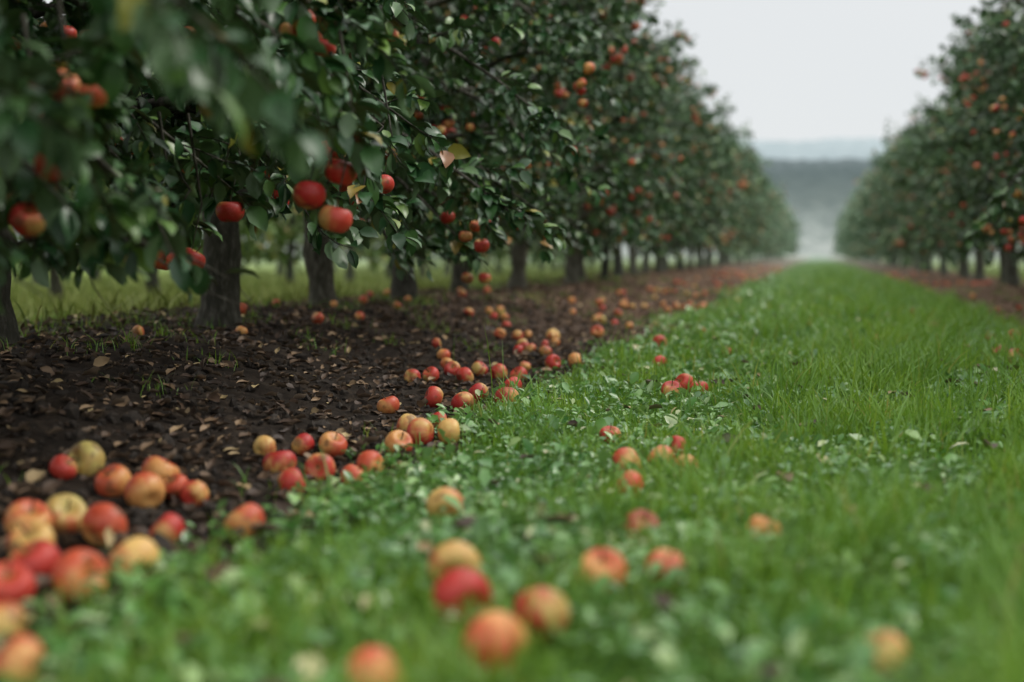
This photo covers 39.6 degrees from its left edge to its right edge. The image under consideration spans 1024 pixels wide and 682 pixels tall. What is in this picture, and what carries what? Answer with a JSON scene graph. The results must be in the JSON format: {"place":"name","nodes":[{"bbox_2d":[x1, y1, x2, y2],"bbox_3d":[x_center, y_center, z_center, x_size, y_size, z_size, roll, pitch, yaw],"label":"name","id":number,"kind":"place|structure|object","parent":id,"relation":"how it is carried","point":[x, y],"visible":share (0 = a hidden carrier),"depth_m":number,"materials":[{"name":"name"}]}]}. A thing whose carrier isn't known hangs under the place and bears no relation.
{"place":"outdoors","nodes":[
{"label":"outdoors","id":0,"kind":"place"},
{"bbox_2d":[123,137,894,160],"bbox_3d":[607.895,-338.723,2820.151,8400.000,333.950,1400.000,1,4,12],"label":"distant hills","id":1,"kind":"structure","parent":0,"point":[831,149],"depth_m":2835.01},
{"bbox_2d":[0,255,1023,681],"bbox_3d":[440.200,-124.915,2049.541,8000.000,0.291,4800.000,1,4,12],"label":"ground","id":2,"kind":"structure","parent":0,"point":[44,421],"depth_m":4.28,"materials":[{"name":"soil"}]},
{"bbox_2d":[0,601,27,636],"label":"apple","id":3,"kind":"object","parent":2,"relation":"on","point":[11,613],"visible":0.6,"depth_m":1.98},
{"bbox_2d":[0,560,35,604],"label":"apple","id":4,"kind":"object","parent":2,"relation":"on","point":[17,583],"visible":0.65,"depth_m":2.18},
{"bbox_2d":[0,634,44,681],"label":"apple","id":5,"kind":"object","parent":2,"relation":"on","point":[20,654],"visible":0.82,"depth_m":1.76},
{"bbox_2d":[4,498,52,533],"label":"apple","id":6,"kind":"object","parent":2,"relation":"on","point":[19,512],"visible":0.53,"depth_m":2.66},
{"bbox_2d":[6,520,55,554],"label":"apple","id":7,"kind":"object","parent":2,"relation":"on","point":[24,532],"visible":0.54,"depth_m":2.50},
{"bbox_2d":[7,539,60,588],"bbox_3d":[-0.794,0.362,2.351,0.091,0.086,0.091,-14,23,21],"label":"apple","id":8,"kind":"object","parent":2,"relation":"on","point":[38,556],"visible":0.56,"depth_m":2.33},
{"bbox_2d":[49,455,77,479],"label":"apple","id":9,"kind":"object","parent":2,"relation":"on","point":[64,467],"visible":0.98,"depth_m":3.18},
{"bbox_2d":[45,494,86,533],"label":"apple","id":10,"kind":"object","parent":2,"relation":"on","point":[67,511],"visible":0.77,"depth_m":2.73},
{"bbox_2d":[8,168,149,302],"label":"apple tree","id":11,"kind":"object","parent":2,"relation":"on","point":[56,286],"depth_m":14.07,"materials":[{"name":"green plant"}]},
{"bbox_2d":[52,548,107,604],"bbox_3d":[-0.681,0.373,2.266,0.086,0.090,0.090,-21,2,29],"label":"apple","id":12,"kind":"object","parent":2,"relation":"on","point":[78,565],"visible":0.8,"depth_m":2.24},
{"bbox_2d":[67,441,104,476],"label":"apple","id":13,"kind":"object","parent":2,"relation":"on","point":[89,458],"visible":0.8,"depth_m":3.25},
{"bbox_2d":[81,502,127,547],"bbox_3d":[-0.772,0.350,2.696,0.087,0.088,0.082,0,4,2],"label":"apple","id":14,"kind":"object","parent":2,"relation":"on","point":[98,519],"visible":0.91,"depth_m":2.67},
{"bbox_2d":[94,464,131,496],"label":"apple","id":15,"kind":"object","parent":2,"relation":"on","point":[111,480],"visible":0.81,"depth_m":3.09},
{"bbox_2d":[107,536,159,575],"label":"apple","id":16,"kind":"object","parent":2,"relation":"on","point":[133,550],"visible":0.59,"depth_m":2.35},
{"bbox_2d":[124,472,164,507],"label":"apple","id":17,"kind":"object","parent":2,"relation":"on","point":[143,489],"visible":0.9,"depth_m":3.03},
{"bbox_2d":[141,454,179,479],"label":"apple","id":18,"kind":"object","parent":2,"relation":"on","point":[161,467],"visible":0.48,"depth_m":3.24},
{"bbox_2d":[0,0,332,314],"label":"apple tree","id":19,"kind":"object","parent":2,"relation":"on","point":[62,138],"visible":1,"depth_m":2.35,"materials":[{"name":"green plant"}]},
{"bbox_2d":[149,513,184,543],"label":"apple","id":20,"kind":"object","parent":2,"relation":"on","point":[169,526],"visible":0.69,"depth_m":2.68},
{"bbox_2d":[65,136,276,297],"bbox_3d":[-4.093,-2.143,16.125,3.168,3.463,2.868,0,4,5],"label":"apple tree","id":21,"kind":"object","parent":2,"relation":"on","point":[153,279],"visible":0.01,"depth_m":15.87,"materials":[{"name":"green plant"}]},
{"bbox_2d":[163,473,188,499],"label":"apple","id":22,"kind":"object","parent":2,"relation":"on","point":[174,483],"visible":0.69,"depth_m":3.17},
{"bbox_2d":[180,480,208,507],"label":"apple","id":23,"kind":"object","parent":2,"relation":"on","point":[196,492],"visible":0.88,"depth_m":3.11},
{"bbox_2d":[0,0,435,353],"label":"apple tree","id":24,"kind":"object","parent":2,"relation":"on","point":[310,46],"visible":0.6,"depth_m":3.53,"materials":[{"name":"green plant"}]},
{"bbox_2d":[0,0,470,349],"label":"apple tree","id":25,"kind":"object","parent":2,"relation":"on","point":[377,204],"visible":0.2,"depth_m":4.89,"materials":[{"name":"green plant"}]},
{"bbox_2d":[224,500,264,538],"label":"apple","id":26,"kind":"object","parent":2,"relation":"on","point":[252,513],"visible":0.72,"depth_m":2.74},
{"bbox_2d":[201,200,302,264],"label":"apple tree","id":27,"kind":"object","parent":2,"relation":"on","point":[252,246],"visible":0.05,"depth_m":18.47,"materials":[{"name":"green plant"}]},
{"bbox_2d":[253,435,275,455],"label":"apple","id":28,"kind":"object","parent":2,"relation":"on","point":[264,445],"visible":0.88,"depth_m":3.71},
{"bbox_2d":[262,443,296,473],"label":"apple","id":29,"kind":"object","parent":2,"relation":"on","point":[274,462],"visible":0.68,"depth_m":3.48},
{"bbox_2d":[256,211,303,276],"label":"apple tree","id":30,"kind":"object","parent":2,"relation":"on","point":[279,267],"visible":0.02,"depth_m":30.05,"materials":[{"name":"green plant"}]},
{"bbox_2d":[278,467,310,493],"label":"apple","id":31,"kind":"object","parent":2,"relation":"on","point":[289,477],"visible":0.62,"depth_m":3.27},
{"bbox_2d":[241,212,357,285],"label":"apple tree","id":32,"kind":"object","parent":2,"relation":"on","point":[293,231],"visible":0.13,"depth_m":20.30,"materials":[{"name":"green plant"}]},
{"bbox_2d":[291,433,313,455],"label":"apple","id":33,"kind":"object","parent":2,"relation":"on","point":[302,444],"visible":0.91,"depth_m":3.77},
{"bbox_2d":[42,0,578,327],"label":"apple tree","id":34,"kind":"object","parent":2,"relation":"on","point":[224,256],"visible":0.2,"depth_m":6.71,"materials":[{"name":"green plant"}]},
{"bbox_2d":[304,453,335,481],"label":"apple","id":35,"kind":"object","parent":2,"relation":"on","point":[315,463],"visible":0.8,"depth_m":3.46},
{"bbox_2d":[319,432,346,457],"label":"apple","id":36,"kind":"object","parent":2,"relation":"on","point":[332,444],"visible":0.87,"depth_m":3.77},
{"bbox_2d":[284,214,390,284],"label":"apple tree","id":37,"kind":"object","parent":2,"relation":"on","point":[350,273],"visible":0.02,"depth_m":22.70,"materials":[{"name":"green plant"}]},
{"bbox_2d":[340,463,365,486],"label":"apple","id":38,"kind":"object","parent":2,"relation":"on","point":[354,469],"visible":0.41,"depth_m":3.37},
{"bbox_2d":[117,0,610,307],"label":"apple tree","id":39,"kind":"object","parent":2,"relation":"on","point":[319,271],"visible":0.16,"depth_m":8.24,"materials":[{"name":"green plant"}]},
{"bbox_2d":[356,450,383,475],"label":"apple","id":40,"kind":"object","parent":2,"relation":"on","point":[369,458],"visible":0.6,"depth_m":3.52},
{"bbox_2d":[346,646,401,681],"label":"apple","id":41,"kind":"object","parent":2,"relation":"on","point":[367,654],"visible":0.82,"depth_m":1.66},
{"bbox_2d":[332,226,433,281],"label":"apple tree","id":42,"kind":"object","parent":2,"relation":"on","point":[388,268],"visible":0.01,"depth_m":25.05,"materials":[{"name":"green plant"}]},
{"bbox_2d":[377,393,399,413],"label":"apple","id":43,"kind":"object","parent":2,"relation":"on","point":[390,404],"visible":0.89,"depth_m":4.61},
{"bbox_2d":[384,430,412,454],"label":"apple","id":44,"kind":"object","parent":2,"relation":"on","point":[398,437],"visible":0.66,"depth_m":3.81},
{"bbox_2d":[396,413,416,432],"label":"apple","id":45,"kind":"object","parent":2,"relation":"on","point":[404,420],"visible":0.4,"depth_m":4.17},
{"bbox_2d":[403,418,433,443],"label":"apple","id":46,"kind":"object","parent":2,"relation":"on","point":[424,427],"visible":0.83,"depth_m":3.98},
{"bbox_2d":[420,386,442,407],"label":"apple","id":47,"kind":"object","parent":2,"relation":"on","point":[433,395],"visible":0.85,"depth_m":4.93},
{"bbox_2d":[426,487,463,524],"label":"apple","id":48,"kind":"object","parent":2,"relation":"on","point":[435,502],"visible":0.57,"depth_m":2.85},
{"bbox_2d":[438,418,465,444],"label":"apple","id":49,"kind":"object","parent":2,"relation":"on","point":[448,426],"visible":0.81,"depth_m":3.98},
{"bbox_2d":[428,540,481,584],"bbox_3d":[-0.089,0.354,2.199,0.085,0.085,0.081,20,13,-5],"label":"apple","id":50,"kind":"object","parent":2,"relation":"on","point":[445,555],"visible":0.52,"depth_m":2.18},
{"bbox_2d":[330,0,585,292],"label":"apple tree","id":51,"kind":"object","parent":2,"relation":"on","point":[519,234],"visible":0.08,"depth_m":11.82,"materials":[{"name":"green plant"}]},
{"bbox_2d":[432,567,491,627],"bbox_3d":[-0.071,0.364,2.015,0.082,0.087,0.085,2,4,28],"label":"apple","id":52,"kind":"object","parent":2,"relation":"on","point":[451,586],"visible":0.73,"depth_m":1.99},
{"bbox_2d":[451,391,475,410],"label":"apple","id":53,"kind":"object","parent":2,"relation":"on","point":[458,398],"visible":0.59,"depth_m":4.79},
{"bbox_2d":[462,610,526,678],"bbox_3d":[-0.022,0.382,1.791,0.084,0.084,0.081,-1,4,-22],"label":"apple","id":54,"kind":"object","parent":2,"relation":"on","point":[494,619],"visible":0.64,"depth_m":1.76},
{"bbox_2d":[354,0,646,301],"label":"apple tree","id":55,"kind":"object","parent":2,"relation":"on","point":[403,288],"visible":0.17,"depth_m":10.06,"materials":[{"name":"green plant"}]},
{"bbox_2d":[0,261,1023,681],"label":"grass","id":56,"kind":"structure","parent":2,"relation":"on","point":[732,481],"depth_m":2.60,"materials":[{"name":"green plant"}]},
{"bbox_2d":[0,277,1023,644],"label":"soil clods","id":57,"kind":"object","parent":2,"relation":"on","point":[140,517],"visible":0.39,"depth_m":4.56,"materials":[{"name":"soil"}]},
{"bbox_2d":[0,267,1023,681],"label":"fallen leaves","id":58,"kind":"object","parent":2,"relation":"on","point":[772,673],"visible":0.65,"depth_m":4.70,"materials":[{"name":"brown plant"}]},
{"bbox_2d":[470,209,554,273],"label":"apple tree","id":59,"kind":"object","parent":2,"relation":"on","point":[498,263],"visible":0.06,"depth_m":32.89,"materials":[{"name":"green plant"}]},
{"bbox_2d":[380,0,683,289],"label":"apple tree","id":60,"kind":"object","parent":2,"relation":"on","point":[519,254],"visible":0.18,"depth_m":13.40,"materials":[{"name":"green plant"}]},
{"bbox_2d":[513,584,569,639],"bbox_3d":[0.040,0.371,1.937,0.078,0.075,0.076,1,4,11],"label":"apple","id":61,"kind":"object","parent":2,"relation":"on","point":[548,605],"visible":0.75,"depth_m":1.91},
{"bbox_2d":[132,264,1021,370],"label":"fallen apples","id":62,"kind":"object","parent":2,"relation":"on","point":[443,355],"visible":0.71,"depth_m":9.59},
{"bbox_2d":[482,1,701,281],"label":"apple tree","id":63,"kind":"object","parent":2,"relation":"on","point":[655,250],"visible":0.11,"depth_m":17.05,"materials":[{"name":"green plant"}]},
{"bbox_2d":[490,0,706,284],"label":"apple tree","id":64,"kind":"object","parent":2,"relation":"on","point":[576,111],"visible":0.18,"depth_m":15.62,"materials":[{"name":"green plant"}]},
{"bbox_2d":[578,548,626,595],"bbox_3d":[0.137,0.345,2.161,0.075,0.074,0.075,4,39,9],"label":"apple","id":65,"kind":"object","parent":2,"relation":"on","point":[591,559],"visible":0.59,"depth_m":2.15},
{"bbox_2d":[528,0,705,279],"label":"apple tree","id":66,"kind":"object","parent":2,"relation":"on","point":[659,77],"visible":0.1,"depth_m":19.02,"materials":[{"name":"green plant"}]},
{"bbox_2d":[612,447,641,472],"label":"apple","id":67,"kind":"object","parent":2,"relation":"on","point":[626,452],"visible":0.54,"depth_m":3.48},
{"bbox_2d":[613,470,643,499],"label":"apple","id":68,"kind":"object","parent":2,"relation":"on","point":[635,476],"visible":0.5,"depth_m":3.15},
{"bbox_2d":[528,0,732,276],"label":"apple tree","id":69,"kind":"object","parent":2,"relation":"on","point":[682,125],"visible":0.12,"depth_m":20.81,"materials":[{"name":"green plant"}]},
{"bbox_2d":[557,26,724,276],"bbox_3d":[2.120,-2.957,22.571,2.506,4.011,3.036,-1,4,-19],"label":"apple tree","id":70,"kind":"object","parent":2,"relation":"on","point":[633,267],"visible":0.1,"depth_m":22.57,"materials":[{"name":"green plant"}]},
{"bbox_2d":[623,509,658,544],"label":"apple","id":71,"kind":"object","parent":2,"relation":"on","point":[645,516],"visible":0.52,"depth_m":2.56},
{"bbox_2d":[646,547,685,585],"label":"apple","id":72,"kind":"object","parent":2,"relation":"on","point":[668,558],"visible":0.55,"depth_m":2.20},
{"bbox_2d":[564,26,770,272],"bbox_3d":[2.819,-3.487,26.006,3.390,4.664,2.907,-1,4,-9],"label":"apple tree","id":73,"kind":"object","parent":2,"relation":"on","point":[743,183],"visible":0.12,"depth_m":25.63,"materials":[{"name":"green plant"}]},
{"bbox_2d":[623,39,739,272],"bbox_3d":[2.394,-3.088,24.064,3.053,4.033,2.520,-3,5,-41],"label":"apple tree","id":74,"kind":"object","parent":2,"relation":"on","point":[646,261],"visible":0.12,"depth_m":24.27,"materials":[{"name":"green plant"}]},
{"bbox_2d":[623,78,741,270],"bbox_3d":[3.420,-3.469,29.464,2.605,4.179,3.037,1,4,12],"label":"apple tree","id":75,"kind":"object","parent":2,"relation":"on","point":[679,246],"visible":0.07,"depth_m":29.11,"materials":[{"name":"green plant"}]},
{"bbox_2d":[650,49,745,270],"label":"apple tree","id":76,"kind":"object","parent":2,"relation":"on","point":[729,235],"visible":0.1,"depth_m":27.55,"materials":[{"name":"green plant"}]},
{"bbox_2d":[667,99,741,267],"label":"apple tree","id":77,"kind":"object","parent":2,"relation":"on","point":[722,241],"visible":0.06,"depth_m":31.06,"materials":[{"name":"green plant"}]},
{"bbox_2d":[686,111,740,268],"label":"apple tree","id":78,"kind":"object","parent":2,"relation":"on","point":[690,256],"visible":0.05,"depth_m":32.81,"materials":[{"name":"green plant"}]},
{"bbox_2d":[687,84,750,267],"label":"apple tree","id":79,"kind":"object","parent":2,"relation":"on","point":[700,258],"visible":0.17,"depth_m":34.48,"materials":[{"name":"green plant"}]},
{"bbox_2d":[687,138,752,266],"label":"apple tree","id":80,"kind":"object","parent":2,"relation":"on","point":[707,254],"visible":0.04,"depth_m":38.23,"materials":[{"name":"green plant"}]},
{"bbox_2d":[686,119,771,265],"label":"apple tree","id":81,"kind":"object","parent":2,"relation":"on","point":[749,219],"visible":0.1,"depth_m":41.57,"materials":[{"name":"green plant"}]},
{"bbox_2d":[693,123,765,265],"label":"apple tree","id":82,"kind":"object","parent":2,"relation":"on","point":[753,204],"visible":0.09,"depth_m":39.76,"materials":[{"name":"green plant"}]},
{"bbox_2d":[712,143,769,264],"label":"apple tree","id":83,"kind":"object","parent":2,"relation":"on","point":[764,245],"visible":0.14,"depth_m":43.24,"materials":[{"name":"green plant"}]},
{"bbox_2d":[715,128,778,264],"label":"apple tree","id":84,"kind":"object","parent":2,"relation":"on","point":[754,185],"visible":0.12,"depth_m":44.59,"materials":[{"name":"green plant"}]},
{"bbox_2d":[721,122,776,263],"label":"apple tree","id":85,"kind":"object","parent":2,"relation":"on","point":[748,134],"visible":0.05,"depth_m":46.65,"materials":[{"name":"green plant"}]},
{"bbox_2d":[747,510,780,541],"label":"apple","id":86,"kind":"object","parent":2,"relation":"on","point":[756,520],"visible":0.44,"depth_m":2.54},
{"bbox_2d":[746,159,787,262],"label":"apple tree","id":87,"kind":"object","parent":2,"relation":"on","point":[777,222],"visible":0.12,"depth_m":57.00,"materials":[{"name":"green plant"}]},
{"bbox_2d":[852,154,900,265],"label":"apple tree","id":88,"kind":"object","parent":2,"relation":"on","point":[863,251],"visible":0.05,"depth_m":55.14,"materials":[{"name":"green plant"}]},
{"bbox_2d":[865,630,908,678],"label":"apple","id":89,"kind":"object","parent":2,"relation":"on","point":[898,639],"visible":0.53,"depth_m":1.75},
{"bbox_2d":[858,127,916,268],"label":"apple tree","id":90,"kind":"object","parent":2,"relation":"on","point":[884,187],"visible":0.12,"depth_m":42.99,"materials":[{"name":"green plant"}]},
{"bbox_2d":[846,126,938,267],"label":"apple tree","id":91,"kind":"object","parent":2,"relation":"on","point":[853,215],"visible":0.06,"depth_m":46.16,"materials":[{"name":"green plant"}]},
{"bbox_2d":[855,132,931,267],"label":"apple tree","id":92,"kind":"object","parent":2,"relation":"on","point":[879,182],"visible":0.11,"depth_m":44.23,"materials":[{"name":"green plant"}]},
{"bbox_2d":[863,117,924,270],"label":"apple tree","id":93,"kind":"object","parent":2,"relation":"on","point":[899,217],"visible":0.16,"depth_m":39.20,"materials":[{"name":"green plant"}]},
{"bbox_2d":[866,138,937,264],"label":"apple tree","id":94,"kind":"object","parent":2,"relation":"on","point":[871,247],"visible":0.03,"depth_m":40.94,"materials":[{"name":"green plant"}]},
{"bbox_2d":[878,105,942,273],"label":"apple tree","id":95,"kind":"object","parent":2,"relation":"on","point":[890,214],"visible":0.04,"depth_m":32.67,"materials":[{"name":"green plant"}]},
{"bbox_2d":[877,115,971,271],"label":"apple tree","id":96,"kind":"object","parent":2,"relation":"on","point":[930,267],"visible":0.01,"depth_m":35.87,"materials":[{"name":"green plant"}]},
{"bbox_2d":[885,90,967,274],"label":"apple tree","id":97,"kind":"object","parent":2,"relation":"on","point":[943,269],"visible":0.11,"depth_m":30.50,"materials":[{"name":"green plant"}]},
{"bbox_2d":[875,38,992,277],"bbox_3d":[8.773,-3.476,27.081,3.570,4.717,2.947,2,4,33],"label":"apple tree","id":98,"kind":"object","parent":2,"relation":"on","point":[965,271],"visible":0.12,"depth_m":27.39,"materials":[{"name":"green plant"}]},
{"bbox_2d":[890,111,987,272],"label":"apple tree","id":99,"kind":"object","parent":2,"relation":"on","point":[902,204],"visible":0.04,"depth_m":34.21,"materials":[{"name":"green plant"}]},
{"bbox_2d":[889,102,998,275],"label":"apple tree","id":100,"kind":"object","parent":2,"relation":"on","point":[904,210],"visible":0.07,"depth_m":29.09,"materials":[{"name":"green plant"}]},
{"bbox_2d":[894,2,1018,280],"bbox_3d":[7.944,-3.257,23.469,2.947,4.728,3.436,-1,4,-12],"label":"apple tree","id":101,"kind":"object","parent":2,"relation":"on","point":[979,264],"visible":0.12,"depth_m":23.75,"materials":[{"name":"green plant"}]},
{"bbox_2d":[892,56,1020,277],"bbox_3d":[8.278,-3.076,25.098,2.503,4.135,2.730,-3,5,-44],"label":"apple tree","id":102,"kind":"object","parent":2,"relation":"on","point":[898,243],"visible":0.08,"depth_m":25.28,"materials":[{"name":"green plant"}]},
{"bbox_2d":[890,0,1023,285],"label":"apple tree","id":103,"kind":"object","parent":2,"relation":"on","point":[989,17],"visible":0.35,"depth_m":19.99,"materials":[{"name":"green plant"}]},
{"bbox_2d":[911,0,1023,270],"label":"apple tree","id":104,"kind":"object","parent":2,"relation":"on","point":[967,127],"visible":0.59,"depth_m":16.78,"materials":[{"name":"green plant"}]},
{"bbox_2d":[920,18,1023,283],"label":"apple tree","id":105,"kind":"object","parent":2,"relation":"on","point":[949,157],"visible":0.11,"depth_m":21.87,"materials":[{"name":"green plant"}]},
{"bbox_2d":[941,1,1023,253],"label":"apple tree","id":106,"kind":"object","parent":2,"relation":"on","point":[975,83],"visible":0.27,"depth_m":18.54,"materials":[{"name":"green plant"}]},
{"bbox_2d":[948,27,1023,259],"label":"apple tree","id":107,"kind":"object","parent":2,"relation":"on","point":[1010,142],"visible":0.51,"depth_m":15.12,"materials":[{"name":"green plant"}]},
{"bbox_2d":[962,130,1023,249],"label":"apple tree","id":108,"kind":"object","parent":2,"relation":"on","point":[1000,200],"visible":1,"depth_m":9.84,"materials":[{"name":"green plant"}]},
{"bbox_2d":[968,21,1023,266],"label":"apple tree","id":109,"kind":"object","parent":2,"relation":"on","point":[1012,35],"visible":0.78,"depth_m":13.65,"materials":[{"name":"green plant"}]},
{"bbox_2d":[973,47,1023,236],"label":"apple tree","id":110,"kind":"object","parent":2,"relation":"on","point":[1016,89],"visible":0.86,"depth_m":11.84,"materials":[{"name":"green plant"}]},
{"bbox_2d":[10,260,1023,331],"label":"dry grass","id":111,"kind":"structure","parent":0,"point":[112,297],"depth_m":14.98,"materials":[{"name":"plant"}]},
{"bbox_2d":[16,158,1020,255],"bbox_3d":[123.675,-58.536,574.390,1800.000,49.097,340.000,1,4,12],"label":"forest hill","id":112,"kind":"structure","parent":0,"point":[817,192],"depth_m":505.23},
{"bbox_2d":[45,0,1023,140],"label":"sky","id":113,"kind":"structure","parent":0,"point":[798,70],"materials":[{"name":"white"}]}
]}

